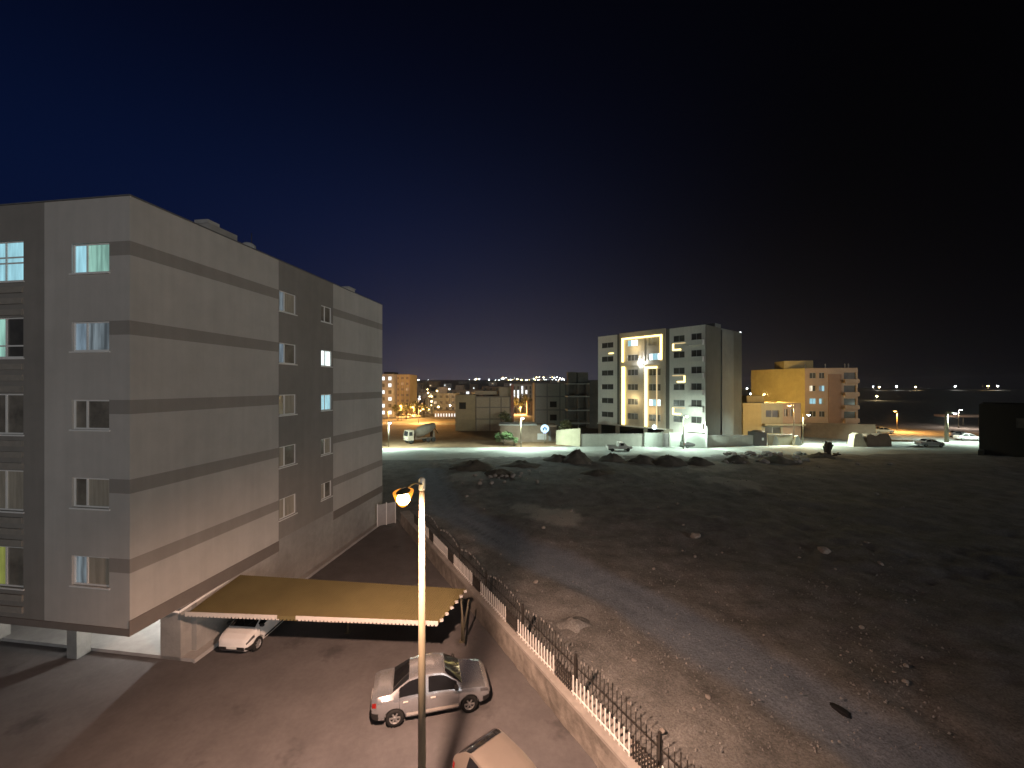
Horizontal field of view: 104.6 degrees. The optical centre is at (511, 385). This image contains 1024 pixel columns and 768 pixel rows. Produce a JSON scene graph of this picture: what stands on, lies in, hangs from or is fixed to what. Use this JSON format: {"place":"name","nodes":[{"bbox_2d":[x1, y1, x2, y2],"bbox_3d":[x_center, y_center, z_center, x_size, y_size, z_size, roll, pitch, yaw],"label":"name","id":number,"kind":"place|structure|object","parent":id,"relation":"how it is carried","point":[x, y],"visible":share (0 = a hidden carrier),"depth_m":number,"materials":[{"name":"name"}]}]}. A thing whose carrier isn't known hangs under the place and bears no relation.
{"place":"outdoors","nodes":[
{"label":"outdoors","id":0,"kind":"place"},
{"bbox_2d":[455,384,513,430],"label":"clay block building","id":1,"kind":"structure","parent":0,"point":[479,410],"depth_m":105.10,"materials":[{"name":"brown paint"}]},
{"bbox_2d":[0,0,1023,388],"label":"sky","id":2,"kind":"structure","parent":0,"point":[516,186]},
{"bbox_2d":[533,383,567,425],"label":"unplastered building","id":3,"kind":"structure","parent":0,"point":[548,402],"depth_m":118.05,"materials":[{"name":"concrete"}]},
{"bbox_2d":[382,442,978,459],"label":"road","id":4,"kind":"structure","parent":0,"point":[530,452],"depth_m":73.26,"materials":[{"name":"asphalt"}]},
{"bbox_2d":[606,441,632,451],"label":"pickup truck","id":5,"kind":"object","parent":4,"relation":"on","point":[621,445],"visible":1,"depth_m":72.11,"materials":[{"name":"paint"}]},
{"bbox_2d":[644,432,682,446],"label":"gate wall","id":6,"kind":"structure","parent":4,"relation":"on","point":[662,439],"depth_m":77.88,"materials":[{"name":"paint"}]},
{"bbox_2d":[663,433,668,446],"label":"door","id":7,"kind":"structure","parent":6,"relation":"in","point":[665,435],"depth_m":77.96,"materials":[{"name":"metal"}]},
{"bbox_2d":[684,426,706,447],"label":"corner wall","id":8,"kind":"structure","parent":4,"relation":"on","point":[699,440],"depth_m":76.08,"materials":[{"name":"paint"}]},
{"bbox_2d":[847,433,866,446],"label":"concrete chunk","id":9,"kind":"object","parent":4,"relation":"on","point":[855,439],"visible":1,"depth_m":77.83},
{"bbox_2d":[914,438,944,446],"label":"parked sedan","id":10,"kind":"object","parent":4,"relation":"on","point":[925,442],"visible":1,"depth_m":77.54,"materials":[{"name":"grey paint"}]},
{"bbox_2d":[944,411,956,441],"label":"street lamp","id":11,"kind":"object","parent":4,"relation":"on","point":[946,431],"visible":1,"depth_m":84.15,"materials":[{"name":"grey"}]},
{"bbox_2d":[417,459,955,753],"bbox_3d":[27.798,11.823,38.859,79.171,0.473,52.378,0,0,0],"label":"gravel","id":12,"kind":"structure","parent":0,"point":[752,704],"depth_m":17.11,"materials":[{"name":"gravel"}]},
{"bbox_2d":[382,380,1023,767],"bbox_3d":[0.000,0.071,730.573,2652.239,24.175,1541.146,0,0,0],"label":"ground","id":13,"kind":"structure","parent":0,"point":[975,580],"depth_m":23.82,"materials":[{"name":"soil"}]},
{"bbox_2d":[0,519,597,767],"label":"parking lot","id":14,"kind":"structure","parent":13,"relation":"on","point":[292,694],"depth_m":14.95,"materials":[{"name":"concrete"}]},
{"bbox_2d":[0,194,382,662],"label":"apartment block","id":15,"kind":"structure","parent":14,"relation":"on","point":[190,411],"depth_m":16.54,"materials":[{"name":"paint"}]},
{"bbox_2d":[0,241,23,282],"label":"window","id":16,"kind":"structure","parent":15,"relation":"in","point":[11,253],"depth_m":15.89,"materials":[{"name":"blue"}]},
{"bbox_2d":[0,317,23,358],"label":"window","id":17,"kind":"structure","parent":15,"relation":"in","point":[11,329],"depth_m":15.89,"materials":[{"name":"grey"}]},
{"bbox_2d":[0,394,23,435],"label":"window","id":18,"kind":"structure","parent":15,"relation":"in","point":[11,405],"depth_m":15.89,"materials":[{"name":"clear glass"}]},
{"bbox_2d":[0,470,23,513],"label":"window","id":19,"kind":"structure","parent":15,"relation":"in","point":[11,481],"depth_m":15.89,"materials":[{"name":"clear glass"}]},
{"bbox_2d":[0,546,23,590],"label":"window","id":20,"kind":"structure","parent":15,"relation":"in","point":[11,558],"depth_m":15.89,"materials":[{"name":"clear glass"}]},
{"bbox_2d":[69,243,109,274],"bbox_3d":[-16.237,-4.895,15.286,1.840,1.210,0.175,0,0,8],"label":"window","id":21,"kind":"structure","parent":15,"relation":"in","point":[88,258],"depth_m":15.35,"materials":[{"name":"teal"}]},
{"bbox_2d":[69,321,109,352],"bbox_3d":[-16.237,-1.875,15.286,1.840,1.210,0.175,0,0,8],"label":"window","id":22,"kind":"structure","parent":15,"relation":"in","point":[89,337],"depth_m":15.35,"materials":[{"name":"blue"}]},
{"bbox_2d":[69,400,109,431],"bbox_3d":[-16.237,1.145,15.286,1.840,1.210,0.175,0,0,8],"label":"window","id":23,"kind":"structure","parent":15,"relation":"in","point":[88,414],"depth_m":15.35,"materials":[{"name":"black glass"}]},
{"bbox_2d":[69,478,109,510],"bbox_3d":[-16.237,4.165,15.286,1.840,1.210,0.175,0,0,8],"label":"window","id":24,"kind":"structure","parent":15,"relation":"in","point":[88,492],"depth_m":15.35,"materials":[{"name":"grey glass"}]},
{"bbox_2d":[69,555,109,589],"bbox_3d":[-16.237,7.185,15.286,1.840,1.210,0.175,0,0,8],"label":"window","id":25,"kind":"structure","parent":15,"relation":"in","point":[94,571],"depth_m":15.35,"materials":[{"name":"grey"}]},
{"bbox_2d":[194,219,236,240],"bbox_3d":[-14.595,-7.310,19.541,0.800,1.120,1.640,0,0,8],"label":"roof cooler","id":26,"kind":"object","parent":15,"relation":"on","point":[210,224],"visible":0.27,"depth_m":19.04,"materials":[{"name":"concrete"}]},
{"bbox_2d":[279,342,296,364],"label":"window","id":27,"kind":"structure","parent":15,"relation":"in","point":[286,351],"depth_m":23.50,"materials":[{"name":"grey"}]},
{"bbox_2d":[279,290,297,315],"bbox_3d":[-13.316,-4.890,23.490,0.175,1.260,1.560,0,0,8],"label":"window","id":28,"kind":"structure","parent":15,"relation":"in","point":[286,300],"depth_m":23.50,"materials":[{"name":"grey"}]},
{"bbox_2d":[279,394,297,416],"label":"window","id":29,"kind":"structure","parent":15,"relation":"in","point":[286,402],"depth_m":23.52,"materials":[{"name":"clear glass"}]},
{"bbox_2d":[279,444,297,468],"bbox_3d":[-13.316,4.170,23.490,0.175,1.260,1.560,0,0,8],"label":"window","id":30,"kind":"structure","parent":15,"relation":"in","point":[286,453],"depth_m":23.50,"materials":[{"name":"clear glass"}]},
{"bbox_2d":[279,494,297,521],"bbox_3d":[-13.316,7.190,23.490,0.175,1.260,1.560,0,0,8],"label":"window","id":31,"kind":"structure","parent":15,"relation":"in","point":[287,504],"depth_m":23.50,"materials":[{"name":"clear glass"}]},
{"bbox_2d":[321,305,332,324],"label":"window","id":32,"kind":"structure","parent":15,"relation":"in","point":[325,311],"depth_m":27.29,"materials":[{"name":"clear glass"}]},
{"bbox_2d":[321,350,332,367],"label":"window","id":33,"kind":"structure","parent":15,"relation":"in","point":[325,355],"depth_m":27.29,"materials":[{"name":"grey"}]},
{"bbox_2d":[321,394,332,411],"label":"window","id":34,"kind":"structure","parent":15,"relation":"in","point":[325,398],"depth_m":27.29,"materials":[{"name":"blue"}]},
{"bbox_2d":[321,437,332,456],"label":"window","id":35,"kind":"structure","parent":15,"relation":"in","point":[325,443],"depth_m":27.29,"materials":[{"name":"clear glass"}]},
{"bbox_2d":[321,481,332,501],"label":"window","id":36,"kind":"structure","parent":15,"relation":"in","point":[325,487],"depth_m":27.29,"materials":[{"name":"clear glass"}]},
{"bbox_2d":[377,500,395,526],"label":"yard gate","id":37,"kind":"structure","parent":15,"relation":"attached to","point":[386,513],"depth_m":33.96,"materials":[{"name":"white paint"}]},
{"bbox_2d":[218,618,290,651],"bbox_3d":[-12.200,11.250,19.221,1.813,1.500,3.606,0,0,5],"label":"parked hatchback","id":38,"kind":"object","parent":14,"relation":"on","point":[242,634],"visible":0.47,"depth_m":17.88,"materials":[{"name":"white paint"}]},
{"bbox_2d":[172,575,469,642],"bbox_3d":[-8.415,10.755,17.732,12.780,2.490,3.406,0,0,7],"label":"carport","id":39,"kind":"object","parent":14,"relation":"on","point":[261,597],"visible":0.98,"depth_m":17.73,"materials":[{"name":"beige paint"}]},
{"bbox_2d":[396,477,425,767],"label":"street lamp","id":40,"kind":"object","parent":14,"relation":"on","point":[403,497],"visible":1,"depth_m":9.82,"materials":[{"name":"metal"}]},
{"bbox_2d":[371,652,489,726],"bbox_3d":[-3.041,11.232,15.037,4.306,1.535,1.932,0,0,-13],"label":"parked sedan","id":41,"kind":"object","parent":14,"relation":"on","point":[452,681],"visible":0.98,"depth_m":14.45,"materials":[{"name":"silver paint"}]},
{"bbox_2d":[452,728,536,767],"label":"parked hatchback","id":42,"kind":"object","parent":14,"relation":"on","point":[495,748],"visible":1,"depth_m":11.36,"materials":[{"name":"beige paint"}]},
{"bbox_2d":[382,372,397,416],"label":"grey tower","id":43,"kind":"structure","parent":13,"relation":"on","point":[389,390],"depth_m":150.10,"materials":[{"name":"concrete"}]},
{"bbox_2d":[397,374,416,414],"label":"orange tower","id":44,"kind":"structure","parent":13,"relation":"on","point":[407,388],"depth_m":155.00,"materials":[{"name":"brick"}]},
{"bbox_2d":[382,419,454,422],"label":"lane to town","id":45,"kind":"object","parent":13,"relation":"on","point":[416,420],"visible":0.25,"depth_m":136.49},
{"bbox_2d":[417,397,428,409],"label":"town house","id":46,"kind":"structure","parent":13,"relation":"on","point":[424,400],"depth_m":196.99,"materials":[{"name":"concrete"}]},
{"bbox_2d":[434,410,454,416],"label":"shop row","id":47,"kind":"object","parent":13,"relation":"on","point":[444,413],"visible":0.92,"depth_m":150.00,"materials":[{"name":"concrete"}]},
{"bbox_2d":[432,387,458,412],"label":"town house","id":48,"kind":"structure","parent":13,"relation":"on","point":[440,398],"depth_m":175.00,"materials":[{"name":"paint"}]},
{"bbox_2d":[452,385,484,393],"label":"town house","id":49,"kind":"structure","parent":13,"relation":"on","point":[460,389],"depth_m":205.00,"materials":[{"name":"concrete"}]},
{"bbox_2d":[449,459,496,471],"bbox_3d":[-5.726,11.432,57.909,8.505,1.375,6.712,0,0,0],"label":"dirt heap","id":50,"kind":"object","parent":13,"relation":"on","point":[473,465],"visible":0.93,"depth_m":56.41,"materials":[{"name":"soil"}]},
{"bbox_2d":[382,425,568,447],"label":"brown site","id":51,"kind":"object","parent":13,"relation":"on","point":[448,436],"visible":0.27,"depth_m":86.69,"materials":[{"name":"soil"}]},
{"bbox_2d":[403,423,438,443],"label":"mixer truck","id":52,"kind":"object","parent":51,"relation":"on","point":[411,436],"visible":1,"depth_m":83.30,"materials":[{"name":"paint"}]},
{"bbox_2d":[494,431,512,443],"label":"green shrub","id":53,"kind":"object","parent":51,"relation":"on","point":[507,435],"visible":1,"depth_m":79.06,"materials":[{"name":"green plant"}]},
{"bbox_2d":[482,386,510,394],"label":"town house","id":54,"kind":"structure","parent":13,"relation":"on","point":[490,388],"depth_m":250.00,"materials":[{"name":"concrete"}]},
{"bbox_2d":[484,469,511,477],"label":"dirt heap","id":55,"kind":"object","parent":13,"relation":"on","point":[498,472],"visible":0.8,"depth_m":52.42,"materials":[{"name":"soil"}]},
{"bbox_2d":[498,410,512,421],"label":"scrub bush","id":56,"kind":"object","parent":13,"relation":"on","point":[505,416],"visible":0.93,"depth_m":98.91,"materials":[{"name":"green plant"}]},
{"bbox_2d":[499,460,540,467],"bbox_3d":[1.476,11.646,59.362,7.524,0.947,5.598,0,0,0],"label":"dirt heap","id":57,"kind":"object","parent":13,"relation":"on","point":[522,464],"visible":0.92,"depth_m":58.21,"materials":[{"name":"soil"}]},
{"bbox_2d":[514,384,531,406],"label":"office block","id":58,"kind":"structure","parent":13,"relation":"on","point":[524,389],"depth_m":225.00,"materials":[{"name":"concrete"}]},
{"bbox_2d":[499,422,556,441],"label":"wall","id":59,"kind":"structure","parent":13,"relation":"on","point":[531,432],"depth_m":84.50,"materials":[{"name":"concrete"}]},
{"bbox_2d":[400,510,658,767],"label":"boundary wall","id":60,"kind":"structure","parent":13,"relation":"on","point":[601,747],"depth_m":15.41,"materials":[{"name":"concrete"}]},
{"bbox_2d":[414,514,439,539],"bbox_3d":[-6.503,10.975,30.000,0.640,2.250,4.404,0,0,-30],"label":"iron fence panel","id":61,"kind":"object","parent":60,"relation":"on","point":[432,523],"visible":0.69,"depth_m":29.74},
{"bbox_2d":[433,535,447,558],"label":"picket fence panel","id":62,"kind":"object","parent":60,"relation":"on","point":[437,542],"visible":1,"depth_m":26.37,"materials":[{"name":"white paint"}]},
{"bbox_2d":[429,529,459,559],"bbox_3d":[-4.602,10.975,26.641,0.640,2.250,4.404,0,0,-30],"label":"iron fence panel","id":63,"kind":"object","parent":60,"relation":"on","point":[443,537],"visible":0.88,"depth_m":27.27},
{"bbox_2d":[453,556,471,584],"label":"picket fence panel","id":64,"kind":"object","parent":60,"relation":"on","point":[460,570],"visible":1,"depth_m":22.82,"materials":[{"name":"white paint"}]},
{"bbox_2d":[448,548,486,588],"bbox_3d":[-2.705,10.975,23.290,0.640,2.250,4.404,0,0,-30],"label":"iron fence panel","id":65,"kind":"object","parent":60,"relation":"on","point":[451,557],"visible":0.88,"depth_m":23.57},
{"bbox_2d":[480,583,505,621],"bbox_3d":[-0.985,10.645,19.568,0.059,0.770,2.750,0,0,-29],"label":"picket fence panel","id":66,"kind":"object","parent":60,"relation":"on","point":[486,598],"visible":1,"depth_m":19.46,"materials":[{"name":"white paint"}]},
{"bbox_2d":[472,574,523,625],"bbox_3d":[-0.809,10.975,19.940,0.640,2.250,4.404,0,0,-30],"label":"iron fence panel","id":67,"kind":"object","parent":60,"relation":"on","point":[476,583],"visible":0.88,"depth_m":20.39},
{"bbox_2d":[517,619,553,673],"bbox_3d":[0.911,10.645,16.217,0.057,0.770,2.750,0,0,-30],"label":"picket fence panel","id":68,"kind":"object","parent":60,"relation":"on","point":[528,644],"visible":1,"depth_m":16.15,"materials":[{"name":"white paint"}]},
{"bbox_2d":[506,608,576,680],"bbox_3d":[1.087,10.975,16.589,0.640,2.250,4.404,0,0,-30],"label":"iron fence panel","id":69,"kind":"object","parent":60,"relation":"on","point":[512,620],"visible":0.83,"depth_m":16.51,"materials":[{"name":"metal"}]},
{"bbox_2d":[571,675,629,756],"bbox_3d":[2.808,10.645,12.867,0.057,0.770,2.750,0,0,-30],"label":"picket fence panel","id":70,"kind":"object","parent":60,"relation":"on","point":[604,725],"visible":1,"depth_m":12.70,"materials":[{"name":"white paint"}]},
{"bbox_2d":[555,657,661,767],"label":"iron fence panel","id":71,"kind":"object","parent":60,"relation":"on","point":[561,675],"visible":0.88,"depth_m":13.16,"materials":[{"name":"metal"}]},
{"bbox_2d":[632,735,701,767],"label":"iron fence panel","id":72,"kind":"object","parent":60,"relation":"on","point":[645,757],"visible":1,"depth_m":11.25,"materials":[{"name":"metal"}]},
{"bbox_2d":[526,400,532,414],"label":"town house","id":73,"kind":"structure","parent":13,"relation":"on","point":[529,407],"depth_m":160.00,"materials":[{"name":"paint"}]},
{"bbox_2d":[542,454,565,461],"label":"dirt heap","id":74,"kind":"object","parent":13,"relation":"on","point":[556,458],"visible":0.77,"depth_m":62.35,"materials":[{"name":"soil"}]},
{"bbox_2d":[558,420,571,429],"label":"scrub bush","id":75,"kind":"object","parent":13,"relation":"on","point":[565,424],"visible":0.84,"depth_m":83.23,"materials":[{"name":"green plant"}]},
{"bbox_2d":[556,428,580,446],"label":"tan wall","id":76,"kind":"structure","parent":13,"relation":"on","point":[570,437],"depth_m":79.39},
{"bbox_2d":[556,617,591,632],"bbox_3d":[3.115,11.817,19.649,2.321,0.605,2.083,0,0,0],"label":"dirt heap","id":77,"kind":"object","parent":13,"relation":"on","point":[575,624],"visible":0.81,"depth_m":19.49,"materials":[{"name":"soil"}]},
{"bbox_2d":[562,449,592,464],"bbox_3d":[10.279,10.925,61.789,5.597,2.390,4.311,0,0,0],"label":"dirt heap","id":78,"kind":"object","parent":13,"relation":"on","point":[576,456],"visible":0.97,"depth_m":60.89,"materials":[{"name":"soil"}]},
{"bbox_2d":[564,372,597,427],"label":"unfinished building","id":79,"kind":"structure","parent":13,"relation":"on","point":[582,396],"depth_m":113.00,"materials":[{"name":"concrete"}]},
{"bbox_2d":[580,470,614,476],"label":"dirt heap","id":80,"kind":"object","parent":13,"relation":"on","point":[596,473],"visible":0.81,"depth_m":52.66,"materials":[{"name":"soil"}]},
{"bbox_2d":[581,433,643,446],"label":"compound wall","id":81,"kind":"structure","parent":13,"relation":"on","point":[603,440],"depth_m":78.24,"materials":[{"name":"concrete"}]},
{"bbox_2d":[598,452,626,461],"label":"dirt heap","id":82,"kind":"object","parent":13,"relation":"on","point":[611,457],"visible":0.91,"depth_m":62.03,"materials":[{"name":"soil"}]},
{"bbox_2d":[627,454,654,465],"bbox_3d":[20.434,11.414,61.817,5.176,1.413,4.646,0,0,0],"label":"dirt heap","id":83,"kind":"object","parent":13,"relation":"on","point":[641,459],"visible":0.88,"depth_m":61.04,"materials":[{"name":"soil"}]},
{"bbox_2d":[597,323,741,446],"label":"apartment tower","id":84,"kind":"structure","parent":13,"relation":"on","point":[664,380],"depth_m":84.26,"materials":[{"name":"painted plaster"},{"name":"concrete"},{"name":"dark glass"}]},
{"bbox_2d":[649,384,660,390],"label":"window","id":85,"kind":"structure","parent":84,"relation":"in","point":[652,387],"depth_m":85.35,"materials":[{"name":"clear glass"}]},
{"bbox_2d":[649,399,660,405],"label":"window","id":86,"kind":"structure","parent":84,"relation":"in","point":[652,402],"depth_m":85.35,"materials":[{"name":"grey"}]},
{"bbox_2d":[691,383,701,389],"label":"window","id":87,"kind":"structure","parent":84,"relation":"in","point":[694,386],"depth_m":78.43,"materials":[{"name":"black glass"}]},
{"bbox_2d":[651,454,687,466],"bbox_3d":[24.165,11.290,61.044,6.303,1.659,5.206,0,0,-25],"label":"dirt heap","id":88,"kind":"object","parent":13,"relation":"on","point":[668,460],"visible":0.9,"depth_m":59.95,"materials":[{"name":"soil"}]},
{"bbox_2d":[685,456,714,465],"bbox_3d":[28.656,11.514,60.583,5.386,1.212,3.796,0,0,-19],"label":"dirt heap","id":89,"kind":"object","parent":13,"relation":"on","point":[697,461],"visible":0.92,"depth_m":59.90,"materials":[{"name":"soil"}]},
{"bbox_2d":[708,435,752,446],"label":"compound wall","id":90,"kind":"structure","parent":13,"relation":"on","point":[727,440],"depth_m":78.34,"materials":[{"name":"concrete"}]},
{"bbox_2d":[721,454,748,463],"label":"dirt heap","id":91,"kind":"object","parent":13,"relation":"on","point":[737,459],"visible":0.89,"depth_m":61.16,"materials":[{"name":"soil"}]},
{"bbox_2d":[759,455,798,464],"bbox_3d":[41.175,11.401,61.406,5.787,1.437,5.534,0,0,-29],"label":"dirt heap","id":92,"kind":"object","parent":13,"relation":"on","point":[777,459],"visible":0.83,"depth_m":60.55,"materials":[{"name":"soil"}]},
{"bbox_2d":[767,434,792,444],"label":"compound wall","id":93,"kind":"structure","parent":13,"relation":"on","point":[784,439],"depth_m":79.98,"materials":[{"name":"concrete"}]},
{"bbox_2d":[751,361,859,423],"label":"ochre building","id":94,"kind":"structure","parent":13,"relation":"on","point":[825,395],"depth_m":103.63,"materials":[{"name":"painted plaster"},{"name":"glass"}]},
{"bbox_2d":[807,452,835,458],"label":"dirt heap","id":95,"kind":"object","parent":13,"relation":"on","point":[821,455],"visible":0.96,"depth_m":65.61,"materials":[{"name":"soil"}]},
{"bbox_2d":[817,546,830,553],"bbox_3d":[22.234,11.700,28.199,0.744,0.366,0.722,-8,15,-4],"label":"stone","id":96,"kind":"object","parent":13,"relation":"on","point":[823,550],"visible":1,"depth_m":28.06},
{"bbox_2d":[820,440,840,455],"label":"bush","id":97,"kind":"object","parent":13,"relation":"on","point":[827,447],"visible":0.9,"depth_m":67.39,"materials":[{"name":"green plant"}]},
{"bbox_2d":[801,423,875,439],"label":"brown wall","id":98,"kind":"structure","parent":13,"relation":"on","point":[831,430],"depth_m":89.61,"materials":[{"name":"concrete"}]},
{"bbox_2d":[830,702,851,718],"bbox_3d":[12.032,11.874,14.498,0.475,0.147,0.702,8,3,-35],"label":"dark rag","id":99,"kind":"object","parent":13,"relation":"on","point":[840,710],"visible":1,"depth_m":14.42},
{"bbox_2d":[862,433,891,446],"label":"earth block","id":100,"kind":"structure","parent":13,"relation":"on","point":[877,440],"depth_m":78.14,"materials":[{"name":"soil"}]},
{"bbox_2d":[934,414,978,425],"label":"roadside canopy","id":101,"kind":"object","parent":13,"relation":"on","point":[960,415],"visible":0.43,"depth_m":118.16,"materials":[{"name":"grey metal"}]},
{"bbox_2d":[953,433,978,440],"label":"parked sedan","id":102,"kind":"object","parent":13,"relation":"on","point":[964,436],"visible":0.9,"depth_m":86.54,"materials":[{"name":"paint"}]},
{"bbox_2d":[978,402,1023,456],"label":"dark building","id":103,"kind":"structure","parent":13,"relation":"on","point":[1001,428],"depth_m":67.14,"materials":[{"name":"black concrete"}]},
{"bbox_2d":[1016,418,1023,427],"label":"window","id":104,"kind":"structure","parent":103,"relation":"in","point":[1019,421],"depth_m":65.61,"materials":[{"name":"black glass"}]},
{"bbox_2d":[748,430,766,445],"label":"dark kiosk","id":105,"kind":"object","parent":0,"point":[759,437],"visible":0.96,"depth_m":79.00,"materials":[{"name":"black metal"}]},
{"bbox_2d":[742,395,805,437],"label":"house","id":106,"kind":"structure","parent":0,"point":[768,417],"depth_m":91.77,"materials":[{"name":"paint"}]},
{"bbox_2d":[766,410,777,416],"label":"window","id":107,"kind":"structure","parent":106,"relation":"in","point":[769,413],"depth_m":91.95,"materials":[{"name":"grey glass"}]},
{"bbox_2d":[765,427,779,432],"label":"window","id":108,"kind":"structure","parent":106,"relation":"in","point":[767,429],"depth_m":91.92,"materials":[{"name":"grey glass"}]},
{"bbox_2d":[742,390,1023,390],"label":"highway","id":109,"kind":"structure","parent":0,"point":[930,390],"depth_m":669.16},
{"bbox_2d":[876,429,978,436],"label":"side street","id":110,"kind":"structure","parent":0,"point":[904,432],"depth_m":101.47,"materials":[{"name":"asphalt"}]},
{"bbox_2d":[876,427,893,433],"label":"parked sedan","id":111,"kind":"object","parent":110,"relation":"on","point":[882,429],"visible":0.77,"depth_m":99.42,"materials":[{"name":"beige paint"}]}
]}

